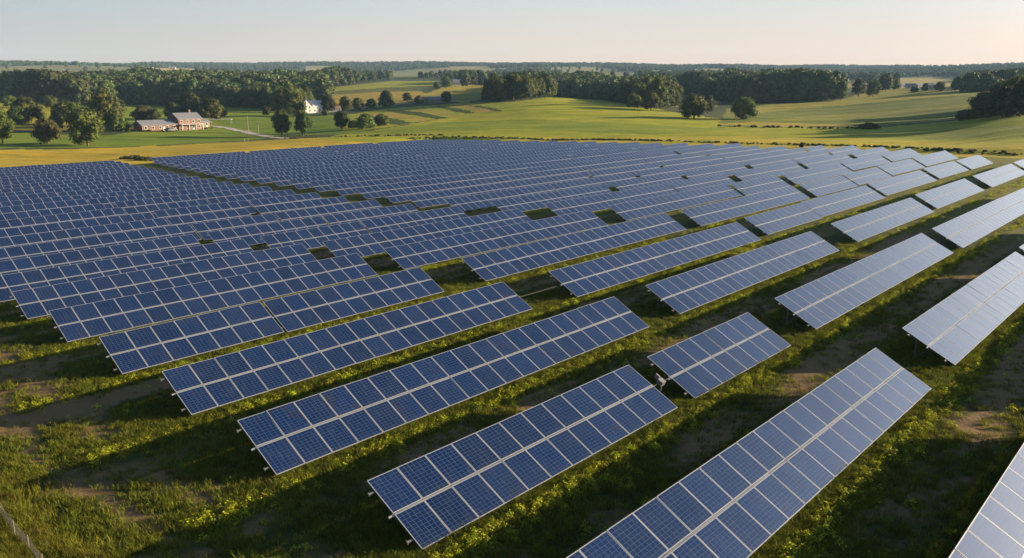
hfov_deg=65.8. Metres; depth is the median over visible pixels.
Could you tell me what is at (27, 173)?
solar table
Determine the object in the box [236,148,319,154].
solar table
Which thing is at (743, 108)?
tree
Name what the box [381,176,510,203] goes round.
solar table
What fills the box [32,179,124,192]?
solar table
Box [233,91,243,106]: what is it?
woodland tree
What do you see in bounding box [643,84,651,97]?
woodland tree
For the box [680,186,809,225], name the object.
solar table
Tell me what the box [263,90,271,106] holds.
woodland tree
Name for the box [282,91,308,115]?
tree
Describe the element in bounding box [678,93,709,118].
tree
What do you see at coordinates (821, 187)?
solar table
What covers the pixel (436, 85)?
tree
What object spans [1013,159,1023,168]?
solar table
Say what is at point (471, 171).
solar table
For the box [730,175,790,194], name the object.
solar table
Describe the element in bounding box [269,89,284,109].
woodland tree
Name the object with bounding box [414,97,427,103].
long shed
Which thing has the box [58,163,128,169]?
solar table
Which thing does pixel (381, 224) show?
solar table
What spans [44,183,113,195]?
solar table
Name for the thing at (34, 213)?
solar table
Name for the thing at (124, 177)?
solar table
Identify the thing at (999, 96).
tree
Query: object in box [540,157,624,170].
solar table
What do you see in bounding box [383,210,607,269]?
solar table
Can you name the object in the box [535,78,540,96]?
woodland tree
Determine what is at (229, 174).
solar table
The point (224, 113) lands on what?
bush
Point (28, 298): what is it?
solar table
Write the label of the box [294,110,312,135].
tree
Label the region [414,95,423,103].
bush
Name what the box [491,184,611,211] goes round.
solar table
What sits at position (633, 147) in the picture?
solar table
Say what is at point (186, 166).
solar table
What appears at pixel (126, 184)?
solar table
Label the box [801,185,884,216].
solar table
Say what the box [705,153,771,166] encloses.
solar table
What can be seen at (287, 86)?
woodland tree
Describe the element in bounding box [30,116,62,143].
tree
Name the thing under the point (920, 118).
ground
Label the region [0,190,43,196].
solar table
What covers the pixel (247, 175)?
solar table
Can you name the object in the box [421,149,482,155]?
solar table
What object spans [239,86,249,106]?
woodland tree
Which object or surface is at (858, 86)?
tree
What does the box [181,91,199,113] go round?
tree
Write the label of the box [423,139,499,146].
solar table
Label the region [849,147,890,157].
solar table
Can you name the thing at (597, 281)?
solar table
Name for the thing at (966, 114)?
bush
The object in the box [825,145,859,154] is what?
solar table
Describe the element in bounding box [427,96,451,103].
long shed
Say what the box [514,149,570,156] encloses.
solar table
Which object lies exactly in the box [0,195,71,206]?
solar table
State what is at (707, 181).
solar table
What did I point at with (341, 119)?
tree
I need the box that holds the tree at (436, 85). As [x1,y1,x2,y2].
[433,81,439,88]
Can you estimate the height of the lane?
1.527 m
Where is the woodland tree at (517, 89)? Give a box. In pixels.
[512,80,522,97]
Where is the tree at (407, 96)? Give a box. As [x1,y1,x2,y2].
[402,92,412,101]
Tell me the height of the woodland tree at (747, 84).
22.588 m
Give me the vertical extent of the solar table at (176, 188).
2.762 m
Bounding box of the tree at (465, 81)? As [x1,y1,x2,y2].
[459,75,470,86]
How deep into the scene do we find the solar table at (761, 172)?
176.90 m
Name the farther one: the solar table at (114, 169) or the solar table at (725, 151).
the solar table at (725, 151)
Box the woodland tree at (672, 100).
[666,82,675,107]
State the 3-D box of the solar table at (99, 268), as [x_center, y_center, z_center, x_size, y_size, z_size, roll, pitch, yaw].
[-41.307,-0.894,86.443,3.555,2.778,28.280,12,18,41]
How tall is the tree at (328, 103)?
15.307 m
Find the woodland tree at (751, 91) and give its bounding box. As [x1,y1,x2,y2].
[743,82,759,100]
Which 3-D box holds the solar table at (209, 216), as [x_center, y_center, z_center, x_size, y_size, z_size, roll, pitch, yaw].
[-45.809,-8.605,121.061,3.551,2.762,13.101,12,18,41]
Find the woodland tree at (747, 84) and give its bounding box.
[743,80,755,96]
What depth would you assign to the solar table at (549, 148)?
266.80 m
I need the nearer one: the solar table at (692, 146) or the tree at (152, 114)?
the solar table at (692, 146)
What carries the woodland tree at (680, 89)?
on the ground at (920, 118)
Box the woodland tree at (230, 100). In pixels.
[225,88,235,106]
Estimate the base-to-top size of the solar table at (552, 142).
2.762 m
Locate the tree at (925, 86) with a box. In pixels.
[921,83,928,90]
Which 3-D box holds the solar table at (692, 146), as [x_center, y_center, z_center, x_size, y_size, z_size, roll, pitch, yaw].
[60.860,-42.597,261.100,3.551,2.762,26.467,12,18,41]
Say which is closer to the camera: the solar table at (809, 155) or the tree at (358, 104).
the solar table at (809, 155)
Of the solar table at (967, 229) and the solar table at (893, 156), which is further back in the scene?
the solar table at (893, 156)
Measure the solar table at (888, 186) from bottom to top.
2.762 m
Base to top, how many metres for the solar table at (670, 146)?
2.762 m
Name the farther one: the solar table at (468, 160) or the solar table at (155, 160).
the solar table at (155, 160)
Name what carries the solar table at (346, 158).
on the ground at (920, 118)
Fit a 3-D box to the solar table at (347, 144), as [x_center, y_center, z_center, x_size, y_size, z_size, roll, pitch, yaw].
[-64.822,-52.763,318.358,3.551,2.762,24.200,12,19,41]
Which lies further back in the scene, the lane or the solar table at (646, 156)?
the lane
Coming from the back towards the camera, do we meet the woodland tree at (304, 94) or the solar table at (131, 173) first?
the woodland tree at (304, 94)
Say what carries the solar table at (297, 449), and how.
on the ground at (920, 118)
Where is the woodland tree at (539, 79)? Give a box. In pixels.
[532,76,543,96]
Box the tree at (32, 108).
[10,95,46,122]
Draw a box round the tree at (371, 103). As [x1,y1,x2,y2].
[365,98,375,107]
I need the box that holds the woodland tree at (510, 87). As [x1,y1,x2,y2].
[509,79,516,97]
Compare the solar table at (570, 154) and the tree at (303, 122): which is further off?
the tree at (303, 122)
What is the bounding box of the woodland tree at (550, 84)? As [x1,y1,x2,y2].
[542,72,555,96]
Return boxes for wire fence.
[0,504,42,557]
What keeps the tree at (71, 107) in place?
on the ground at (920, 118)
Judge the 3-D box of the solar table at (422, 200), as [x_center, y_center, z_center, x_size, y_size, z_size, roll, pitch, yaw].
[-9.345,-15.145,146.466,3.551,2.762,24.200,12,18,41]
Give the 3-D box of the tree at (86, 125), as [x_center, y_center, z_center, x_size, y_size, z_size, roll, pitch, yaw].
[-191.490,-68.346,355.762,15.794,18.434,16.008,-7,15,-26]
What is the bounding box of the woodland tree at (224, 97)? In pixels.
[220,87,234,106]
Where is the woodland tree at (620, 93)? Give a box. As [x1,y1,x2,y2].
[619,88,626,103]
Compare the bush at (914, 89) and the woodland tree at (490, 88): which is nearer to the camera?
the woodland tree at (490, 88)
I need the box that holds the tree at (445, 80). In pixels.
[440,75,450,88]
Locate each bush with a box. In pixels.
[120,120,131,129]
[219,104,227,116]
[321,109,328,114]
[348,120,357,127]
[357,113,375,128]
[374,113,388,125]
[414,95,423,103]
[858,122,880,128]
[910,86,918,91]
[955,109,978,120]
[1002,107,1022,116]
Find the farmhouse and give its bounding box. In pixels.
[132,110,203,130]
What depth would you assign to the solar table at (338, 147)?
307.73 m
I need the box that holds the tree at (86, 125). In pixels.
[67,106,104,145]
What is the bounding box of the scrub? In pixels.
[107,124,1022,160]
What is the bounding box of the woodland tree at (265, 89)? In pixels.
[261,86,271,102]
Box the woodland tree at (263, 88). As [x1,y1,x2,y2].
[259,83,270,103]
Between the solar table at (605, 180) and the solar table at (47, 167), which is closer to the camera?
the solar table at (605, 180)
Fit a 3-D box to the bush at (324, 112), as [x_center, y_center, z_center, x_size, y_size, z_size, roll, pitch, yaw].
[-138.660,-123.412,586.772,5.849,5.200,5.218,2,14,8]
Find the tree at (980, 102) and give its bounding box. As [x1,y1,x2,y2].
[966,91,993,117]
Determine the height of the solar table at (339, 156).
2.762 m
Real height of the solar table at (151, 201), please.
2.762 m
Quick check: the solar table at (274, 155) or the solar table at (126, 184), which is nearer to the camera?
the solar table at (126, 184)
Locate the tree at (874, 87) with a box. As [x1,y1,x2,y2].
[865,79,881,96]
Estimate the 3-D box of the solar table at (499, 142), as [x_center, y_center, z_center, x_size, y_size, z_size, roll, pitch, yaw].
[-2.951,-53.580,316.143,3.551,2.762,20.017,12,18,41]
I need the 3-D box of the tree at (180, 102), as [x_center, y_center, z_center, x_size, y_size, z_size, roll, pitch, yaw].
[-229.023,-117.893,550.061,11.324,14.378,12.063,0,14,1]
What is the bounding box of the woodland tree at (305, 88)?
[302,85,310,94]
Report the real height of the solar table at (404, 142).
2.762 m
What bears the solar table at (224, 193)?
on the ground at (920, 118)
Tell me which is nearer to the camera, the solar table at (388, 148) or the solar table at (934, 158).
the solar table at (934, 158)
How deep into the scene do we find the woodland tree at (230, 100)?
716.03 m
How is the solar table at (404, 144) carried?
on the ground at (920, 118)
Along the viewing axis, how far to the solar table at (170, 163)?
256.10 m
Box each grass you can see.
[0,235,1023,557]
[0,461,131,557]
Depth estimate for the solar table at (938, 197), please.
132.27 m
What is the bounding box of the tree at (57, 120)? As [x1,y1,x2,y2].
[49,114,63,128]
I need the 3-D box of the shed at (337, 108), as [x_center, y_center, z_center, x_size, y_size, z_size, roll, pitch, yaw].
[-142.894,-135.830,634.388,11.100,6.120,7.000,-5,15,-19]
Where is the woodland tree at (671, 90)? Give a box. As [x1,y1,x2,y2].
[661,81,675,107]
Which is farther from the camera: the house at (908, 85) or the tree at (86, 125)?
the house at (908, 85)
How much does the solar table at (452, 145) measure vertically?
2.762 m
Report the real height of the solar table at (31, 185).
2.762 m
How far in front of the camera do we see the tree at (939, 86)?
780.34 m
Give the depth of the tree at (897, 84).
921.18 m
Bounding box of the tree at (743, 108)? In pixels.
[730,96,759,119]
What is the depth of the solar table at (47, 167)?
237.69 m
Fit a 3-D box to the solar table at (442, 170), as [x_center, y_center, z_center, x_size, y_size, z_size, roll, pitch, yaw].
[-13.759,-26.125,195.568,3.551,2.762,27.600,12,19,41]
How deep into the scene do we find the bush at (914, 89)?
809.54 m
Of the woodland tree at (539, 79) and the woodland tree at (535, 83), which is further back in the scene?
the woodland tree at (539, 79)
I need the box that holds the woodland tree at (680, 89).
[667,80,683,101]
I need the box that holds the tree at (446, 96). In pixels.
[441,91,451,103]
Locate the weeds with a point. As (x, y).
(544, 506)
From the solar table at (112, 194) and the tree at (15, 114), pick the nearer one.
the solar table at (112, 194)
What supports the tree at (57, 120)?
on the ground at (920, 118)
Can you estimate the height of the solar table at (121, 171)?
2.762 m
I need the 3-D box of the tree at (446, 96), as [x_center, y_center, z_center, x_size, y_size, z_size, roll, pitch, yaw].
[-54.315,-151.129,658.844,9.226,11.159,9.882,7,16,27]
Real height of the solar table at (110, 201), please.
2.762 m
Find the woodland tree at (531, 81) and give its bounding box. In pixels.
[522,76,537,94]
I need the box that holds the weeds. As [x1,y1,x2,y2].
[0,164,1023,557]
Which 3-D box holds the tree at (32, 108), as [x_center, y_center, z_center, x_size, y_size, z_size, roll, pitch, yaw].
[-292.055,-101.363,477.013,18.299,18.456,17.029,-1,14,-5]
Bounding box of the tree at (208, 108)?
[197,97,221,120]
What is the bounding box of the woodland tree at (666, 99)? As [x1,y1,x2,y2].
[658,85,669,108]
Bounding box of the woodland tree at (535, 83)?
[529,76,539,97]
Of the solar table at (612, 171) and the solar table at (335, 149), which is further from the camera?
the solar table at (335, 149)
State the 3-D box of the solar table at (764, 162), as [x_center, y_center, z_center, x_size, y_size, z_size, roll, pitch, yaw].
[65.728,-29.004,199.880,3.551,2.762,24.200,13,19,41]
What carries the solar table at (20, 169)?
on the ground at (920, 118)
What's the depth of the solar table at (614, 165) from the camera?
197.82 m
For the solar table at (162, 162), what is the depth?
261.38 m
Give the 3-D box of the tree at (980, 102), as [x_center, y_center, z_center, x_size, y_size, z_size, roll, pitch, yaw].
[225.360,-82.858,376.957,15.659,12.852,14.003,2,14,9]
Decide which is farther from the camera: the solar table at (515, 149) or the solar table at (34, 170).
the solar table at (515, 149)
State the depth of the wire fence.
33.88 m
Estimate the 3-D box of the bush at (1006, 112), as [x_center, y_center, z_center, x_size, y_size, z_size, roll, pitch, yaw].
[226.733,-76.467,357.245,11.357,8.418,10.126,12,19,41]
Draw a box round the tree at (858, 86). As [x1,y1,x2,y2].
[851,78,865,95]
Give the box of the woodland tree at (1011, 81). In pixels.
[1005,75,1023,86]
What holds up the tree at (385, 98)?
on the ground at (920, 118)
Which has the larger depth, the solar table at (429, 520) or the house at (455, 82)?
the house at (455, 82)
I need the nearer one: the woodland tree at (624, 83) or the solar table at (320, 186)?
the solar table at (320, 186)
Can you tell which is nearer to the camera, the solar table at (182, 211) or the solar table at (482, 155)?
the solar table at (182, 211)
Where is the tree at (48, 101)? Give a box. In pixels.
[40,95,57,108]
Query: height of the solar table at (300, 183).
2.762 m
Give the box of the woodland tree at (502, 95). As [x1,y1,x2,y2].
[498,88,506,100]
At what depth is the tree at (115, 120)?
430.63 m
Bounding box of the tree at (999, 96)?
[987,83,1013,117]
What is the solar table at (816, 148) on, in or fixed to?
on the ground at (920, 118)
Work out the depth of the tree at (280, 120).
413.47 m
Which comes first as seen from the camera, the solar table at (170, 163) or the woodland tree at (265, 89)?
the solar table at (170, 163)
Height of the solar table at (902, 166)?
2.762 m
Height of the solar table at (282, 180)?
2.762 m
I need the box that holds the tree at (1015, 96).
[1005,78,1023,116]
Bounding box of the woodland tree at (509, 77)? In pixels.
[503,73,522,99]
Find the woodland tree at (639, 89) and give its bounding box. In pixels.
[633,82,645,105]
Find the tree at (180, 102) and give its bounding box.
[176,99,183,111]
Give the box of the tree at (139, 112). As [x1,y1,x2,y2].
[129,105,150,120]
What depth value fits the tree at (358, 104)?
649.47 m
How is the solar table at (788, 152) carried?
on the ground at (920, 118)
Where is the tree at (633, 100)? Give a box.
[625,92,641,108]
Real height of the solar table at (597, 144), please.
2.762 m
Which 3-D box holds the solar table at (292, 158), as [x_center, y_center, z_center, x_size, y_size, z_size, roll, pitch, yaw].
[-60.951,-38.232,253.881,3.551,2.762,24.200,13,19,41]
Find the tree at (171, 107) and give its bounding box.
[162,102,183,117]
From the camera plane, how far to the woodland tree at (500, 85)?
626.06 m
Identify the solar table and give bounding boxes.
[0,165,43,169]
[0,167,40,171]
[0,168,57,173]
[0,170,53,176]
[0,171,81,181]
[0,182,10,185]
[0,184,20,188]
[0,187,31,192]
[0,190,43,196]
[0,192,57,201]
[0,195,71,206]
[0,199,88,213]
[0,203,105,228]
[0,207,126,228]
[0,213,150,237]
[0,218,169,247]
[0,223,201,261]
[0,234,200,274]
[0,239,252,302]
[1,172,88,184]
[9,243,316,318]
[11,175,103,186]
[20,178,102,189]
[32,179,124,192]
[41,161,121,169]
[44,160,114,166]
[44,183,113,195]
[46,253,377,341]
[54,165,136,172]
[57,186,127,200]
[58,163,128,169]
[71,189,151,204]
[82,166,145,174]
[87,190,178,208]
[89,168,154,176]
[97,302,283,373]
[101,170,163,176]
[102,172,173,181]
[112,176,200,189]
[114,193,210,214]
[124,174,186,181]
[124,199,208,219]
[127,178,215,192]
[151,151,245,163]
[153,200,256,223]
[157,154,235,165]
[158,181,233,194]
[160,282,531,414]
[164,153,263,166]
[166,208,251,230]
[173,156,255,168]
[177,183,251,196]
[180,156,274,170]
[189,158,285,172]
[191,213,279,239]
[200,159,300,174]
[204,186,271,197]
[206,216,328,244]
[207,189,295,208]
[210,161,299,176]
[220,162,323,179]
[235,163,350,180]
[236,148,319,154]
[236,297,648,474]
[249,146,320,151]
[249,192,321,211]
[251,164,368,183]
[255,196,349,218]
[256,150,334,157]
[260,221,369,248]
[263,267,443,331]
[264,148,338,154]
[270,169,357,186]
[275,151,353,159]
[275,200,381,221]
[287,153,350,163]
[288,169,399,188]
[298,152,380,160]
[300,154,393,164]
[309,171,411,192]
[321,144,378,149]
[322,203,418,226]
[322,209,531,257]
[323,154,416,164]
[324,143,372,146]
[331,175,425,195]
[338,145,404,151]
[339,144,396,149]
[351,156,426,166]
[352,147,422,154]
[356,160,447,171]
[356,177,450,199]
[357,146,423,153]
[361,206,467,232]
[367,365,677,549]
[369,157,449,166]
[377,139,429,143]
[379,140,430,145]
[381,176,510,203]
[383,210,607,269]
[384,148,438,155]
[396,139,463,146]
[398,149,460,156]
[398,162,469,175]
[405,139,481,146]
[406,183,506,207]
[410,163,493,179]
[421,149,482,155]
[422,164,527,184]
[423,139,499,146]
[423,143,482,148]
[425,150,489,159]
[438,143,498,149]
[444,184,555,210]
[447,154,515,164]
[447,167,543,181]
[449,151,519,159]
[461,213,685,280]
[462,143,521,150]
[471,155,532,166]
[485,140,519,144]
[486,143,551,152]
[491,146,539,152]
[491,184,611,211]
[495,155,570,170]
[500,172,590,189]
[502,140,538,144]
[507,166,591,180]
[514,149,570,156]
[519,144,585,152]
[521,141,556,144]
[524,156,606,167]
[529,149,594,158]
[539,141,595,147]
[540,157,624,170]
[544,183,677,216]
[548,222,761,296]
[550,172,635,190]
[554,141,577,144]
[566,348,931,557]
[570,142,639,151]
[573,148,635,157]
[585,159,645,170]
[587,142,618,145]
[588,163,659,176]
[598,143,662,151]
[604,148,670,159]
[609,184,741,220]
[610,172,684,190]
[621,151,677,162]
[634,162,710,176]
[636,143,688,150]
[642,152,704,165]
[645,231,838,313]
[647,312,790,398]
[658,154,723,166]
[668,173,734,191]
[672,143,714,153]
[677,143,742,154]
[680,163,747,178]
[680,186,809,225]
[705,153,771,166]
[706,146,760,157]
[719,149,767,158]
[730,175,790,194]
[731,162,803,180]
[744,203,822,234]
[745,155,797,168]
[764,146,788,151]
[767,148,807,156]
[774,233,952,328]
[781,163,852,183]
[787,150,829,163]
[797,153,852,168]
[799,175,857,196]
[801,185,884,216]
[805,145,827,152]
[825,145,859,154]
[831,198,933,241]
[839,154,890,170]
[842,167,891,184]
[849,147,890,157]
[867,170,936,196]
[877,159,924,175]
[880,148,921,161]
[902,251,1023,364]
[913,150,957,165]
[915,178,983,208]
[923,161,968,179]
[932,198,1023,248]
[948,443,1023,557]
[956,155,992,168]
[973,164,1023,186]
[1001,188,1023,210]
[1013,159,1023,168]
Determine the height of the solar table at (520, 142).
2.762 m
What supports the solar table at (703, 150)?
on the ground at (920, 118)
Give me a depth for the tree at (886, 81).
907.61 m
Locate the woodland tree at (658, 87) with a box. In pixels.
[650,75,667,108]
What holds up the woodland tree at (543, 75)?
on the ground at (920, 118)
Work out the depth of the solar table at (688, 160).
206.50 m
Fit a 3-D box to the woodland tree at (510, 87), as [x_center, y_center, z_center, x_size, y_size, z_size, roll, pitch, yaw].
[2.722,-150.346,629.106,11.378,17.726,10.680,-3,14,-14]
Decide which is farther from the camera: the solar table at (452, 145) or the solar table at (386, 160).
the solar table at (452, 145)
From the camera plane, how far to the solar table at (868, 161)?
195.11 m
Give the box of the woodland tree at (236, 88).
[230,85,240,106]
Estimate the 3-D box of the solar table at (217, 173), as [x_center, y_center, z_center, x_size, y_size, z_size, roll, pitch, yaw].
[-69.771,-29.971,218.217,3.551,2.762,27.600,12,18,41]
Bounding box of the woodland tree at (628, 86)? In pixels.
[622,81,633,100]
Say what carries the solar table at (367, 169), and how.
on the ground at (920, 118)
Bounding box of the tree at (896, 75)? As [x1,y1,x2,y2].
[893,72,901,79]
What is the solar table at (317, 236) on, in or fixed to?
on the ground at (920, 118)
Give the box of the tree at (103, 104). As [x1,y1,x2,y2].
[85,88,126,130]
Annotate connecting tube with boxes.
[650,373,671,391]
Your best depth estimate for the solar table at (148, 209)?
134.16 m
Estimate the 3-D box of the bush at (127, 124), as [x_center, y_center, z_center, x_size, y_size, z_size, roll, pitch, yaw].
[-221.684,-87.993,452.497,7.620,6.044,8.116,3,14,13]
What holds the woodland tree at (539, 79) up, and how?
on the ground at (920, 118)
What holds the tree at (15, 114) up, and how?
on the ground at (920, 118)
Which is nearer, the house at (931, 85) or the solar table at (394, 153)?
the solar table at (394, 153)
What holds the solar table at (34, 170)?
on the ground at (920, 118)
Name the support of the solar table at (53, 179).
on the ground at (920, 118)
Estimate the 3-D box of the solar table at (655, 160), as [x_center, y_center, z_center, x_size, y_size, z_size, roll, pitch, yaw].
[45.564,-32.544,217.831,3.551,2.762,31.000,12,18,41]
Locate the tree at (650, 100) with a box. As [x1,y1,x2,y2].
[641,91,660,109]
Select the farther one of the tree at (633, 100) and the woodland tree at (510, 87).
the woodland tree at (510, 87)
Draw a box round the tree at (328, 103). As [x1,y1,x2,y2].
[320,94,336,110]
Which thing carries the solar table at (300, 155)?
on the ground at (920, 118)
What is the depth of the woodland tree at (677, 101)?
616.33 m
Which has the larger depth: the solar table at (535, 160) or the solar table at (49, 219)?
the solar table at (535, 160)
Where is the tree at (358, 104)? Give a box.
[352,98,364,109]
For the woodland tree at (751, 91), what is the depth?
730.47 m
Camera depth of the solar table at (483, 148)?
283.67 m
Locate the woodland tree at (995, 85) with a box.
[990,79,1007,90]
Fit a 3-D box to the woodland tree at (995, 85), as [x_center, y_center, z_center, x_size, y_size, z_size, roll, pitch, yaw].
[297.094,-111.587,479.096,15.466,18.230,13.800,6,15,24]
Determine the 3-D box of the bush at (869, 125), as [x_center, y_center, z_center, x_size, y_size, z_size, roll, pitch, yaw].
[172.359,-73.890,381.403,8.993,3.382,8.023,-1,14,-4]
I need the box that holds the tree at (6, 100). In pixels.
[1,95,16,106]
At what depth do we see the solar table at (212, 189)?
160.93 m
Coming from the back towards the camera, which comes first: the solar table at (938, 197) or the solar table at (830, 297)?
the solar table at (938, 197)
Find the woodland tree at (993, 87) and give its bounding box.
[989,83,1002,93]
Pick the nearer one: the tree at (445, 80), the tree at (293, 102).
the tree at (293, 102)
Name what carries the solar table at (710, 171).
on the ground at (920, 118)
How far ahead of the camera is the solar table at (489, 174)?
179.91 m
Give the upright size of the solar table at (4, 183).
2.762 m
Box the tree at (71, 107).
[64,102,80,122]
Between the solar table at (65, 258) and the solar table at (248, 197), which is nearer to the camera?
the solar table at (65, 258)
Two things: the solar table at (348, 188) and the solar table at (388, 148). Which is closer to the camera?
the solar table at (348, 188)
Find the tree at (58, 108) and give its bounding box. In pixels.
[50,100,70,125]
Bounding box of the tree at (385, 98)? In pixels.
[377,90,394,108]
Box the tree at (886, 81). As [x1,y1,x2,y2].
[879,73,894,90]
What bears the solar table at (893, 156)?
on the ground at (920, 118)
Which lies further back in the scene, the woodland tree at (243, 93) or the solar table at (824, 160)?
the woodland tree at (243, 93)
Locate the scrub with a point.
(138, 157)
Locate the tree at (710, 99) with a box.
[703,95,716,112]
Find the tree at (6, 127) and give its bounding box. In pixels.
[0,108,15,143]
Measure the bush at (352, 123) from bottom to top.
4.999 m
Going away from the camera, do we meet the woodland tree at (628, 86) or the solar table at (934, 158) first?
the solar table at (934, 158)
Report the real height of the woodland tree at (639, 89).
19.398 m
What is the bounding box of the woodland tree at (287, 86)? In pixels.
[279,80,296,105]
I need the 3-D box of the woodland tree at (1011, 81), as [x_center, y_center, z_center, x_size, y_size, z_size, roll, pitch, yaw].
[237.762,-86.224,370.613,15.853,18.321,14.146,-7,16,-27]
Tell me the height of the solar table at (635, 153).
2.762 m
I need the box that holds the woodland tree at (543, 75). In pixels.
[541,73,547,96]
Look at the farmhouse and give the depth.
450.39 m
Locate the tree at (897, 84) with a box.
[892,78,901,90]
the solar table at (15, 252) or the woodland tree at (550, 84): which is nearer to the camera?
the solar table at (15, 252)
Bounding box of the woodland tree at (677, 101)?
[673,87,679,108]
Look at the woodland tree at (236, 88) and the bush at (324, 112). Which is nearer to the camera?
the bush at (324, 112)
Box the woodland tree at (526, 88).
[521,78,532,97]
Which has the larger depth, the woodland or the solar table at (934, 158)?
the woodland
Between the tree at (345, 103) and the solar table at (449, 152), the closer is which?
the solar table at (449, 152)
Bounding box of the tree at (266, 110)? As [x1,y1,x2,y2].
[262,105,270,114]
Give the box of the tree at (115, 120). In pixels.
[106,112,125,130]
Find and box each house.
[303,99,326,112]
[452,79,461,84]
[905,83,914,87]
[912,83,922,87]
[922,83,934,88]
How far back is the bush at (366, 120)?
435.48 m
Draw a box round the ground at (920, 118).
[0,64,1023,557]
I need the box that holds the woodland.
[0,60,1023,106]
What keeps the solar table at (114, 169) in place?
on the ground at (920, 118)
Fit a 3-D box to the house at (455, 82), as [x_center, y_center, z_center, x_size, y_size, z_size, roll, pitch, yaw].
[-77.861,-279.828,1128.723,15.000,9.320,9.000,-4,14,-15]
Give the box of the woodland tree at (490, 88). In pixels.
[481,77,498,101]
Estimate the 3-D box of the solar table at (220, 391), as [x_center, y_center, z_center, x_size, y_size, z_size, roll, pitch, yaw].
[-10.003,4.604,58.880,3.556,2.781,31.180,12,18,41]
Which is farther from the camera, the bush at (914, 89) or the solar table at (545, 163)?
the bush at (914, 89)
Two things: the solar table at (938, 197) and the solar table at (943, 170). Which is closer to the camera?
the solar table at (938, 197)
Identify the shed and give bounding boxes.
[202,119,209,126]
[328,106,340,111]
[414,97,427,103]
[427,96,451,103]
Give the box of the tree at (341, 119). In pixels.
[333,110,349,129]
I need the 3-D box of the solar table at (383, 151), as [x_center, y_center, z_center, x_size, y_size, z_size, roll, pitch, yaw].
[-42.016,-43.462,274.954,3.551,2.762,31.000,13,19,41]
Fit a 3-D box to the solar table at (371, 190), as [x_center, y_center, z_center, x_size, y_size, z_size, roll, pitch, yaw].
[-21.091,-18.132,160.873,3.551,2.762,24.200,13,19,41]
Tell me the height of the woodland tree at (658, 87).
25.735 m
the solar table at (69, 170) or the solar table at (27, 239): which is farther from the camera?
the solar table at (69, 170)
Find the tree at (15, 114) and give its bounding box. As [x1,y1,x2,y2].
[6,105,30,124]
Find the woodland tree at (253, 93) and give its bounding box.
[247,85,263,107]
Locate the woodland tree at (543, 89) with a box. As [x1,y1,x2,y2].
[539,80,546,96]
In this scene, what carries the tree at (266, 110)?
on the ground at (920, 118)
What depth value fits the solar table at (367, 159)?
234.85 m
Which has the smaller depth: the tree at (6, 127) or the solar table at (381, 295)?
the solar table at (381, 295)
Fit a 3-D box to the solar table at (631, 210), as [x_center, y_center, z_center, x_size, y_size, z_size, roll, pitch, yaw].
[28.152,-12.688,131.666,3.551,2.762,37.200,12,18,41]
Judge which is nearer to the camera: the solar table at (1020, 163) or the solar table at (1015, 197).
the solar table at (1015, 197)
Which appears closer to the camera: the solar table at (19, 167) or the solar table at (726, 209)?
the solar table at (726, 209)
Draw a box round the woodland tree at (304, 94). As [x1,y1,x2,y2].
[295,87,307,99]
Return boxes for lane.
[210,125,283,138]
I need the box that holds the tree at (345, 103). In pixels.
[338,96,353,110]
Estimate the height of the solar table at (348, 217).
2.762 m
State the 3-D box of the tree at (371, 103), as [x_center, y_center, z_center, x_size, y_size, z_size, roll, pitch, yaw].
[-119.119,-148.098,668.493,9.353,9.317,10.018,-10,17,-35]
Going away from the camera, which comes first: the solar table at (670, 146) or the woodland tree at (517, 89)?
the solar table at (670, 146)
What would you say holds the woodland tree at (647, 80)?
on the ground at (920, 118)
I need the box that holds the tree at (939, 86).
[933,82,945,90]
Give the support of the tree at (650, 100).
on the ground at (920, 118)
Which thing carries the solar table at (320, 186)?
on the ground at (920, 118)
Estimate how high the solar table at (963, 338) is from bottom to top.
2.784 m
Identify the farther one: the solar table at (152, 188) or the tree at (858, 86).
the tree at (858, 86)
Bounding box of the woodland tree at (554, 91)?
[546,77,557,96]
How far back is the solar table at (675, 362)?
53.14 m
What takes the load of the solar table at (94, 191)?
on the ground at (920, 118)
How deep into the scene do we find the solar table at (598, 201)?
133.33 m
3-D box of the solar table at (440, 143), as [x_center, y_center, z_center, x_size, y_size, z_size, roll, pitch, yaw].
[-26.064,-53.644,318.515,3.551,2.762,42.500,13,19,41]
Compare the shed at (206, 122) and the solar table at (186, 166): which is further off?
the shed at (206, 122)
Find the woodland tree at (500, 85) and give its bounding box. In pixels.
[495,81,503,100]
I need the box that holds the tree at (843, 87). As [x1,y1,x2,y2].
[836,80,847,100]
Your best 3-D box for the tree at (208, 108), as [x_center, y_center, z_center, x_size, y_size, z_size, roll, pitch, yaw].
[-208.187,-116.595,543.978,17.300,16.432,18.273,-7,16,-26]
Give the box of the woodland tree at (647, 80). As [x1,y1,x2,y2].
[637,75,653,84]
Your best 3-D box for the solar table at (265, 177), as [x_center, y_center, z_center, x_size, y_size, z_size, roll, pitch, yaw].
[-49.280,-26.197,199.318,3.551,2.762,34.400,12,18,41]
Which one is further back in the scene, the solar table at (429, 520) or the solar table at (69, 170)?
the solar table at (69, 170)
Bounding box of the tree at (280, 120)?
[271,109,291,135]
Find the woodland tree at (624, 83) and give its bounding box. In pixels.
[618,79,629,95]
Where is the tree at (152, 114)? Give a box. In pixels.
[144,108,161,119]
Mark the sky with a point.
(761, 32)
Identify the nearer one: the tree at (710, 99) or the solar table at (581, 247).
the solar table at (581, 247)
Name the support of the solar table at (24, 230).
on the ground at (920, 118)
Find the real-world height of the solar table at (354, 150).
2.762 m
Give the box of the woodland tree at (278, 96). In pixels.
[274,86,283,108]
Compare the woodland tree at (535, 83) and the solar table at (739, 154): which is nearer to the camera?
the solar table at (739, 154)
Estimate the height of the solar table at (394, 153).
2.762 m
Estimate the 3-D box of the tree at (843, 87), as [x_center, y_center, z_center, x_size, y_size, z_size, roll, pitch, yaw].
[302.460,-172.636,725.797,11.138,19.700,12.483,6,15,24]
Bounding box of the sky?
[0,0,1023,65]

